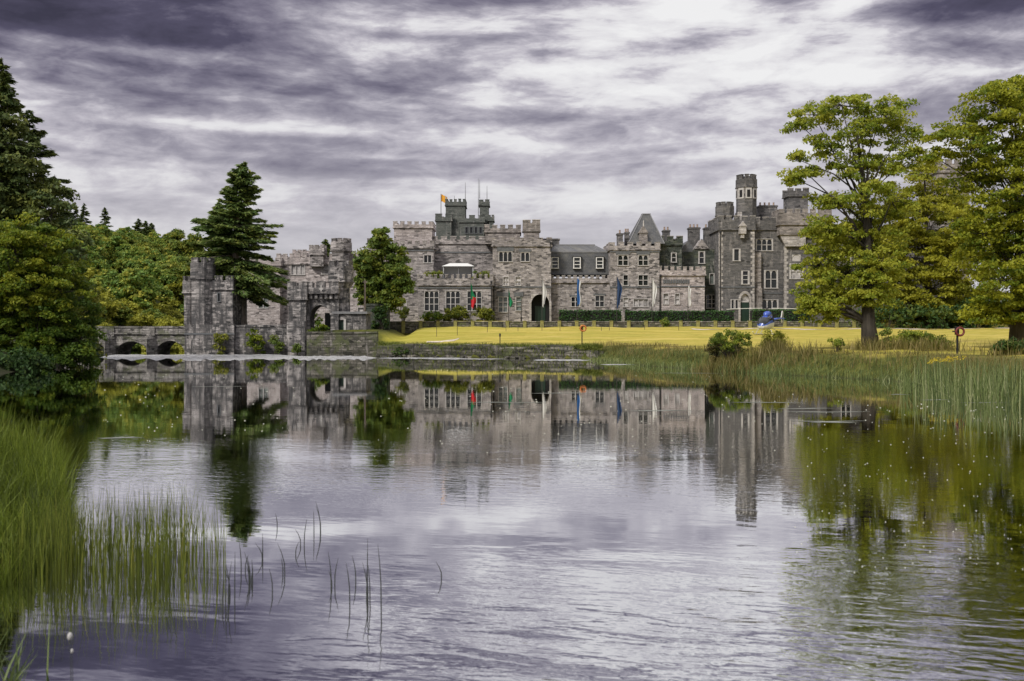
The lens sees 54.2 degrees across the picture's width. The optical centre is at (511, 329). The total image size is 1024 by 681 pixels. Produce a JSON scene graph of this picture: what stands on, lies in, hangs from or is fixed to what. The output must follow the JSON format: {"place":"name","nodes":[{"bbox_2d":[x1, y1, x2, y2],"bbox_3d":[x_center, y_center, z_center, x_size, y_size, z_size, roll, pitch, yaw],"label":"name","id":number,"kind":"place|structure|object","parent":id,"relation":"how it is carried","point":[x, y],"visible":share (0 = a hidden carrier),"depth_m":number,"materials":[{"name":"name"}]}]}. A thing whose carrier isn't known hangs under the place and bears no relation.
{"place":"outdoors","nodes":[
{"label":"outdoors","id":0,"kind":"place"},
{"bbox_2d":[0,350,1023,680],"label":"water","id":1,"kind":"structure","parent":0,"point":[554,540],"depth_m":15.44,"materials":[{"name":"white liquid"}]},
{"bbox_2d":[0,618,49,680],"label":"water plants","id":2,"kind":"object","parent":1,"relation":"on","point":[15,668],"visible":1,"depth_m":7.96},
{"bbox_2d":[0,477,228,588],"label":"reed bed","id":3,"kind":"object","parent":1,"relation":"in","point":[158,549],"visible":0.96,"depth_m":12.38,"materials":[{"name":"plant"}]},
{"bbox_2d":[211,332,228,353],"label":"bush","id":4,"kind":"object","parent":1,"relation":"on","point":[218,339],"visible":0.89,"depth_m":120.83,"materials":[{"name":"green plant"}]},
{"bbox_2d":[243,327,265,353],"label":"bush","id":5,"kind":"object","parent":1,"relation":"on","point":[253,338],"visible":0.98,"depth_m":120.96,"materials":[{"name":"green plant"}]},
{"bbox_2d":[268,334,284,353],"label":"bush","id":6,"kind":"object","parent":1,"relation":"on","point":[278,347],"visible":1,"depth_m":121.07,"materials":[{"name":"green plant"}]},
{"bbox_2d":[100,354,632,364],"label":"water riffle","id":7,"kind":"structure","parent":1,"relation":"on","point":[186,357],"depth_m":105.46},
{"bbox_2d":[362,540,370,599],"bbox_3d":[-1.610,2.766,11.130,0.075,0.868,0.128,0,0,12],"label":"reed stem","id":8,"kind":"object","parent":1,"relation":"in","point":[366,574],"visible":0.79,"depth_m":11.12,"materials":[{"name":"grey"}]},
{"bbox_2d":[103,386,992,438],"bbox_3d":[-0.673,2.995,48.442,38.072,0.001,37.254,0,0,-13],"label":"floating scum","id":9,"kind":"object","parent":1,"relation":"on","point":[657,410],"visible":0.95,"depth_m":37.75,"materials":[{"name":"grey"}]},
{"bbox_2d":[125,374,1022,572],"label":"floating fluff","id":10,"kind":"object","parent":1,"relation":"on","point":[728,416],"visible":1,"depth_m":26.84,"materials":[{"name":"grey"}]},
{"bbox_2d":[583,346,1023,397],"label":"reed fringe","id":11,"kind":"object","parent":1,"relation":"on","point":[661,363],"visible":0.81,"depth_m":63.81,"materials":[{"name":"plant"}]},
{"bbox_2d":[894,353,1023,406],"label":"tall reeds","id":12,"kind":"object","parent":1,"relation":"in","point":[971,393],"visible":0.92,"depth_m":42.10,"materials":[{"name":"plant"}]},
{"bbox_2d":[0,254,1023,568],"bbox_3d":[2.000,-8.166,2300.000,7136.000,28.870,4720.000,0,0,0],"label":"ground","id":13,"kind":"structure","parent":0,"point":[698,338],"depth_m":109.43,"materials":[{"name":"plant"}]},
{"bbox_2d":[0,57,52,343],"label":"spruce tree","id":14,"kind":"object","parent":13,"relation":"on","point":[6,79],"visible":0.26,"depth_m":89.51,"materials":[{"name":"plant"}]},
{"bbox_2d":[0,345,56,371],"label":"willow shrub","id":15,"kind":"object","parent":13,"relation":"on","point":[21,359],"visible":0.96,"depth_m":71.28,"materials":[{"name":"green plant"}]},
{"bbox_2d":[0,87,95,310],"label":"conifer tree","id":16,"kind":"object","parent":13,"relation":"on","point":[42,196],"visible":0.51,"depth_m":89.12,"materials":[{"name":"plant"}]},
{"bbox_2d":[0,394,103,588],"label":"bank grass","id":17,"kind":"structure","parent":13,"relation":"on","point":[25,471],"depth_m":15.63,"materials":[{"name":"plant"}]},
{"bbox_2d":[0,212,107,367],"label":"tree","id":18,"kind":"object","parent":13,"relation":"on","point":[22,314],"visible":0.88,"depth_m":77.19,"materials":[{"name":"green plant"}]},
{"bbox_2d":[15,110,100,347],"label":"spruce tree","id":19,"kind":"object","parent":13,"relation":"on","point":[44,153],"visible":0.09,"depth_m":93.94,"materials":[{"name":"plant"}]},
{"bbox_2d":[50,174,95,338],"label":"spruce tree","id":20,"kind":"object","parent":13,"relation":"on","point":[66,214],"visible":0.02,"depth_m":101.40,"materials":[{"name":"plant"}]},
{"bbox_2d":[77,203,91,225],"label":"pointed conifer","id":21,"kind":"object","parent":13,"relation":"on","point":[83,213],"visible":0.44,"depth_m":327.87,"materials":[{"name":"plant"}]},
{"bbox_2d":[73,288,106,360],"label":"willow shrub","id":22,"kind":"object","parent":13,"relation":"on","point":[97,300],"visible":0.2,"depth_m":92.03,"materials":[{"name":"green plant"}]},
{"bbox_2d":[75,225,110,267],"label":"woodland tree","id":23,"kind":"object","parent":13,"relation":"on","point":[99,246],"visible":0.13,"depth_m":217.41,"materials":[{"name":"green plant"}]},
{"bbox_2d":[81,245,111,272],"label":"woodland tree","id":24,"kind":"object","parent":13,"relation":"on","point":[100,262],"visible":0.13,"depth_m":202.54,"materials":[{"name":"green plant"}]},
{"bbox_2d":[89,277,109,289],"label":"woodland tree","id":25,"kind":"object","parent":13,"relation":"on","point":[97,281],"visible":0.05,"depth_m":174.90,"materials":[{"name":"green plant"}]},
{"bbox_2d":[81,297,121,325],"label":"tree","id":26,"kind":"object","parent":13,"relation":"on","point":[111,305],"visible":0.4,"depth_m":157.56,"materials":[{"name":"green plant"}]},
{"bbox_2d":[94,226,114,237],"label":"woodland tree","id":27,"kind":"object","parent":13,"relation":"on","point":[103,230],"visible":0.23,"depth_m":268.91,"materials":[{"name":"green plant"}]},
{"bbox_2d":[94,286,114,301],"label":"tree","id":28,"kind":"object","parent":13,"relation":"on","point":[104,292],"visible":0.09,"depth_m":171.12,"materials":[{"name":"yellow plant"}]},
{"bbox_2d":[97,207,112,228],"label":"pointed conifer","id":29,"kind":"object","parent":13,"relation":"on","point":[105,217],"visible":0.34,"depth_m":329.91,"materials":[{"name":"plant"}]},
{"bbox_2d":[94,269,122,285],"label":"woodland tree","id":30,"kind":"object","parent":13,"relation":"on","point":[105,274],"visible":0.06,"depth_m":191.60,"materials":[{"name":"green plant"}]},
{"bbox_2d":[99,236,130,268],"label":"woodland tree","id":31,"kind":"object","parent":13,"relation":"on","point":[110,249],"visible":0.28,"depth_m":224.61,"materials":[{"name":"green plant"}]},
{"bbox_2d":[106,240,130,274],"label":"woodland tree","id":32,"kind":"object","parent":13,"relation":"on","point":[122,247],"visible":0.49,"depth_m":224.65,"materials":[{"name":"green plant"}]},
{"bbox_2d":[109,303,133,325],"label":"tree","id":33,"kind":"object","parent":13,"relation":"on","point":[124,313],"visible":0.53,"depth_m":165.60,"materials":[{"name":"green plant"}]},
{"bbox_2d":[109,233,136,245],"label":"woodland tree","id":34,"kind":"object","parent":13,"relation":"on","point":[131,241],"visible":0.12,"depth_m":242.24,"materials":[{"name":"green plant"}]},
{"bbox_2d":[116,298,147,323],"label":"tree","id":35,"kind":"object","parent":13,"relation":"on","point":[135,308],"visible":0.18,"depth_m":170.98,"materials":[{"name":"green plant"}]},
{"bbox_2d":[110,246,154,270],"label":"woodland tree","id":36,"kind":"object","parent":13,"relation":"on","point":[132,260],"visible":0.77,"depth_m":215.78,"materials":[{"name":"green plant"}]},
{"bbox_2d":[82,326,184,353],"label":"stone bridge","id":37,"kind":"structure","parent":13,"relation":"on","point":[151,339],"depth_m":121.90,"materials":[{"name":"stone"}]},
{"bbox_2d":[103,267,174,307],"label":"woodland tree","id":38,"kind":"object","parent":13,"relation":"on","point":[134,285],"visible":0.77,"depth_m":175.76,"materials":[{"name":"green plant"}]},
{"bbox_2d":[114,246,164,270],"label":"woodland tree","id":39,"kind":"object","parent":13,"relation":"on","point":[154,255],"visible":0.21,"depth_m":225.10,"materials":[{"name":"green plant"}]},
{"bbox_2d":[126,312,154,325],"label":"tree","id":40,"kind":"object","parent":13,"relation":"on","point":[144,319],"visible":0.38,"depth_m":160.56,"materials":[{"name":"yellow plant"}]},
{"bbox_2d":[134,236,164,253],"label":"woodland tree","id":41,"kind":"object","parent":13,"relation":"on","point":[142,241],"visible":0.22,"depth_m":236.01,"materials":[{"name":"green plant"}]},
{"bbox_2d":[141,307,171,324],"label":"tree","id":42,"kind":"object","parent":13,"relation":"on","point":[155,313],"visible":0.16,"depth_m":166.18,"materials":[{"name":"green plant"}]},
{"bbox_2d":[142,263,178,302],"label":"woodland tree","id":43,"kind":"object","parent":13,"relation":"on","point":[154,271],"visible":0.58,"depth_m":203.85,"materials":[{"name":"green plant"}]},
{"bbox_2d":[153,315,183,325],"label":"tree","id":44,"kind":"object","parent":13,"relation":"on","point":[166,320],"visible":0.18,"depth_m":159.67,"materials":[{"name":"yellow plant"}]},
{"bbox_2d":[157,304,183,319],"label":"tree","id":45,"kind":"object","parent":13,"relation":"on","point":[172,312],"visible":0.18,"depth_m":182.05,"materials":[{"name":"green plant"}]},
{"bbox_2d":[159,278,183,306],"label":"woodland tree","id":46,"kind":"object","parent":13,"relation":"on","point":[176,289],"visible":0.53,"depth_m":203.16,"materials":[{"name":"green plant"}]},
{"bbox_2d":[161,228,185,252],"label":"woodland tree","id":47,"kind":"object","parent":13,"relation":"on","point":[176,234],"visible":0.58,"depth_m":260.51,"materials":[{"name":"green plant"}]},
{"bbox_2d":[159,255,192,298],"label":"woodland tree","id":48,"kind":"object","parent":13,"relation":"on","point":[180,267],"visible":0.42,"depth_m":205.61,"materials":[{"name":"green plant"}]},
{"bbox_2d":[164,232,210,256],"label":"woodland tree","id":49,"kind":"object","parent":13,"relation":"on","point":[185,247],"visible":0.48,"depth_m":233.30,"materials":[{"name":"green plant"}]},
{"bbox_2d":[182,257,246,353],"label":"bridge tower","id":50,"kind":"structure","parent":13,"relation":"on","point":[212,303],"depth_m":121.97,"materials":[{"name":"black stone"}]},
{"bbox_2d":[200,202,229,276],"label":"giant conifer","id":51,"kind":"object","parent":13,"relation":"on","point":[209,237],"visible":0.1,"depth_m":129.95,"materials":[{"name":"green plant"}]},
{"bbox_2d":[187,161,289,324],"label":"giant conifer","id":52,"kind":"object","parent":13,"relation":"on","point":[237,229],"visible":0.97,"depth_m":125.49,"materials":[{"name":"green plant"}]},
{"bbox_2d":[235,324,286,353],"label":"lakeside wall","id":53,"kind":"structure","parent":13,"relation":"on","point":[264,331],"depth_m":122.20,"materials":[{"name":"black stone"}]},
{"bbox_2d":[287,260,371,353],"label":"gatehouse","id":54,"kind":"object","parent":13,"relation":"on","point":[307,300],"visible":0.96,"depth_m":123.00,"materials":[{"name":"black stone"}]},
{"bbox_2d":[306,331,377,354],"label":"quay wall","id":55,"kind":"structure","parent":13,"relation":"on","point":[337,343],"depth_m":117.20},
{"bbox_2d":[366,304,389,329],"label":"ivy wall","id":56,"kind":"structure","parent":13,"relation":"on","point":[369,307],"depth_m":134.00,"materials":[{"name":"stone"}]},
{"bbox_2d":[371,305,389,328],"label":"bush","id":57,"kind":"object","parent":13,"relation":"on","point":[380,310],"visible":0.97,"depth_m":133.03,"materials":[{"name":"green plant"}]},
{"bbox_2d":[352,226,415,312],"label":"sycamore tree","id":58,"kind":"object","parent":13,"relation":"on","point":[376,272],"visible":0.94,"depth_m":134.94,"materials":[{"name":"green plant"}]},
{"bbox_2d":[394,306,409,320],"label":"garden shrub","id":59,"kind":"object","parent":13,"relation":"on","point":[404,313],"visible":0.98,"depth_m":144.31,"materials":[{"name":"green plant"}]},
{"bbox_2d":[420,310,442,320],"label":"garden shrub","id":60,"kind":"object","parent":13,"relation":"on","point":[436,316],"visible":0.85,"depth_m":144.03,"materials":[{"name":"green plant"}]},
{"bbox_2d":[442,305,476,320],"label":"garden shrub","id":61,"kind":"object","parent":13,"relation":"on","point":[457,312],"visible":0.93,"depth_m":144.15,"materials":[{"name":"green plant"}]},
{"bbox_2d":[474,306,495,320],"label":"garden shrub","id":62,"kind":"object","parent":13,"relation":"on","point":[484,313],"visible":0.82,"depth_m":144.06,"materials":[{"name":"green plant"}]},
{"bbox_2d":[376,343,603,358],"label":"shore wall","id":63,"kind":"structure","parent":13,"relation":"on","point":[568,350],"depth_m":104.73,"materials":[{"name":"stone"}]},
{"bbox_2d":[375,341,603,357],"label":"wall weeds","id":64,"kind":"object","parent":63,"relation":"on","point":[587,346],"depth_m":103.94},
{"bbox_2d":[200,159,969,326],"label":"castle","id":65,"kind":"structure","parent":13,"relation":"on","point":[749,254],"depth_m":150.40,"materials":[{"name":"grey stone"}]},
{"bbox_2d":[290,264,304,274],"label":"window","id":66,"kind":"structure","parent":65,"relation":"in","point":[296,269],"depth_m":160.19,"materials":[{"name":"stone"}]},
{"bbox_2d":[424,291,438,310],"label":"window","id":67,"kind":"structure","parent":65,"relation":"in","point":[431,298],"depth_m":147.22,"materials":[{"name":"glass"}]},
{"bbox_2d":[445,291,459,308],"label":"window","id":68,"kind":"structure","parent":65,"relation":"in","point":[452,298],"depth_m":147.22,"materials":[{"name":"glass"}]},
{"bbox_2d":[442,263,474,277],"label":"canopy","id":69,"kind":"object","parent":65,"relation":"on","point":[454,269],"visible":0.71,"depth_m":152.34,"materials":[{"name":"white fabric"}]},
{"bbox_2d":[467,291,481,310],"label":"window","id":70,"kind":"structure","parent":65,"relation":"in","point":[478,294],"depth_m":147.22,"materials":[{"name":"glass"}]},
{"bbox_2d":[497,292,507,312],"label":"window","id":71,"kind":"structure","parent":65,"relation":"in","point":[502,296],"depth_m":149.21,"materials":[{"name":"glass"}]},
{"bbox_2d":[497,247,513,261],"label":"window","id":72,"kind":"structure","parent":65,"relation":"in","point":[505,253],"depth_m":149.02,"materials":[{"name":"stone"}]},
{"bbox_2d":[519,249,530,261],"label":"window","id":73,"kind":"structure","parent":65,"relation":"in","point":[525,253],"depth_m":149.02,"materials":[{"name":"stone"}]},
{"bbox_2d":[531,294,548,320],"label":"door","id":74,"kind":"structure","parent":65,"relation":"in","point":[538,312],"depth_m":150.41,"materials":[{"name":"green"}]},
{"bbox_2d":[593,294,605,306],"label":"window","id":75,"kind":"structure","parent":65,"relation":"in","point":[599,298],"depth_m":150.71,"materials":[{"name":"glass"}]},
{"bbox_2d":[616,252,629,265],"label":"window","id":76,"kind":"structure","parent":65,"relation":"in","point":[623,257],"depth_m":149.06,"materials":[{"name":"stone"}]},
{"bbox_2d":[633,299,648,306],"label":"window","id":77,"kind":"structure","parent":65,"relation":"in","point":[636,302],"depth_m":149.21,"materials":[{"name":"stone"}]},
{"bbox_2d":[636,252,649,265],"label":"window","id":78,"kind":"structure","parent":65,"relation":"in","point":[643,257],"depth_m":149.02,"materials":[{"name":"stone"}]},
{"bbox_2d":[638,275,648,285],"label":"window","id":79,"kind":"structure","parent":65,"relation":"in","point":[643,280],"depth_m":149.21,"materials":[{"name":"glass"}]},
{"bbox_2d":[741,294,748,320],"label":"door","id":80,"kind":"structure","parent":65,"relation":"in","point":[744,298],"depth_m":149.24,"materials":[{"name":"wood"}]},
{"bbox_2d":[741,271,749,284],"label":"window","id":81,"kind":"structure","parent":65,"relation":"in","point":[745,275],"depth_m":149.06,"materials":[{"name":"stone"}]},
{"bbox_2d":[755,239,773,250],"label":"window","id":82,"kind":"structure","parent":65,"relation":"in","point":[761,244],"depth_m":150.82,"materials":[{"name":"stone"}]},
{"bbox_2d":[762,299,778,308],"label":"window","id":83,"kind":"structure","parent":65,"relation":"in","point":[766,303],"depth_m":150.82,"materials":[{"name":"stone"}]},
{"bbox_2d":[764,270,777,288],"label":"window","id":84,"kind":"structure","parent":65,"relation":"in","point":[770,276],"depth_m":150.82,"materials":[{"name":"stone"}]},
{"bbox_2d":[789,263,803,278],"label":"window","id":85,"kind":"structure","parent":65,"relation":"in","point":[793,274],"depth_m":149.50,"materials":[{"name":"stone"}]},
{"bbox_2d":[558,309,621,320],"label":"hedge","id":86,"kind":"object","parent":13,"relation":"on","point":[586,315],"visible":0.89,"depth_m":144.72,"materials":[{"name":"green"}]},
{"bbox_2d":[616,274,621,320],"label":"flagpole","id":87,"kind":"object","parent":13,"relation":"on","point":[618,290],"visible":0.99,"depth_m":142.99,"materials":[{"name":"blue"}]},
{"bbox_2d":[390,321,860,332],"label":"terrace wall","id":88,"kind":"structure","parent":13,"relation":"on","point":[406,326],"depth_m":140.05,"materials":[{"name":"stone"}]},
{"bbox_2d":[624,309,734,320],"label":"hedge","id":89,"kind":"object","parent":13,"relation":"on","point":[684,315],"visible":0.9,"depth_m":144.52,"materials":[{"name":"green"}]},
{"bbox_2d":[704,336,723,362],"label":"bank bush","id":90,"kind":"object","parent":13,"relation":"on","point":[710,349],"visible":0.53,"depth_m":73.72,"materials":[{"name":"green plant"}]},
{"bbox_2d":[707,328,752,358],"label":"bank bush","id":91,"kind":"object","parent":13,"relation":"on","point":[732,345],"visible":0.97,"depth_m":72.67,"materials":[{"name":"green plant"}]},
{"bbox_2d":[726,308,794,334],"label":"helicopter","id":92,"kind":"object","parent":13,"relation":"on","point":[766,320],"visible":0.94,"depth_m":116.25,"materials":[{"name":"blue paint"}]},
{"bbox_2d":[758,329,788,346],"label":"bank bush","id":93,"kind":"object","parent":13,"relation":"on","point":[779,335],"visible":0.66,"depth_m":71.82,"materials":[{"name":"green plant"}]},
{"bbox_2d":[749,309,809,320],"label":"hedge","id":94,"kind":"object","parent":13,"relation":"on","point":[756,315],"visible":0.55,"depth_m":144.72,"materials":[{"name":"green"}]},
{"bbox_2d":[593,339,1023,381],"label":"rough grass","id":95,"kind":"structure","parent":13,"relation":"on","point":[650,345],"depth_m":63.76,"materials":[{"name":"plant"}]},
{"bbox_2d":[827,337,844,351],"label":"bank bush","id":96,"kind":"object","parent":13,"relation":"on","point":[836,344],"visible":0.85,"depth_m":69.95,"materials":[{"name":"green plant"}]},
{"bbox_2d":[683,334,1023,372],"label":"dry weeds","id":97,"kind":"object","parent":13,"relation":"on","point":[878,344],"visible":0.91,"depth_m":69.00,"materials":[{"name":"brown plant"}]},
{"bbox_2d":[776,93,935,344],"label":"oak tree","id":98,"kind":"object","parent":13,"relation":"on","point":[866,245],"visible":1,"depth_m":73.48,"materials":[{"name":"green plant"}]},
{"bbox_2d":[876,327,892,347],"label":"bank bush","id":99,"kind":"object","parent":13,"relation":"on","point":[888,332],"visible":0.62,"depth_m":71.82,"materials":[{"name":"green plant"}]},
{"bbox_2d":[858,298,918,328],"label":"laurel shrub","id":100,"kind":"object","parent":13,"relation":"on","point":[901,312],"visible":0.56,"depth_m":132.59,"materials":[{"name":"green plant"}]},
{"bbox_2d":[890,329,932,348],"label":"bank bush","id":101,"kind":"object","parent":13,"relation":"on","point":[915,333],"visible":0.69,"depth_m":69.63,"materials":[{"name":"green plant"}]},
{"bbox_2d":[894,302,957,328],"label":"laurel shrub","id":102,"kind":"object","parent":13,"relation":"on","point":[948,316],"visible":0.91,"depth_m":133.00,"materials":[{"name":"green plant"}]},
{"bbox_2d":[857,162,1004,326],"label":"lime tree","id":103,"kind":"object","parent":13,"relation":"on","point":[952,290],"visible":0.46,"depth_m":136.11,"materials":[{"name":"green plant"}]},
{"bbox_2d":[925,355,966,387],"bbox_3d":[21.494,2.106,50.100,3.059,1.591,1.542,0,0,-28],"label":"ragwort","id":104,"kind":"object","parent":13,"relation":"on","point":[950,363],"visible":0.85,"depth_m":49.87,"materials":[{"name":"yellow"}]},
{"bbox_2d":[919,74,1023,345],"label":"sycamore tree","id":105,"kind":"object","parent":13,"relation":"on","point":[1007,99],"visible":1,"depth_m":69.16,"materials":[{"name":"green plant"}]},
{"bbox_2d":[947,294,1004,327],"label":"laurel shrub","id":106,"kind":"object","parent":13,"relation":"on","point":[962,324],"visible":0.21,"depth_m":133.71,"materials":[{"name":"green plant"}]},
{"bbox_2d":[990,336,1023,354],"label":"bank bush","id":107,"kind":"object","parent":13,"relation":"on","point":[1004,343],"visible":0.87,"depth_m":59.73,"materials":[{"name":"green plant"}]},
{"bbox_2d":[0,0,1023,300],"label":"sky","id":108,"kind":"structure","parent":0,"point":[584,119],"materials":[{"name":"grey"}]},
{"bbox_2d":[691,328,976,329],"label":"path","id":109,"kind":"structure","parent":0,"point":[812,329],"depth_m":132.13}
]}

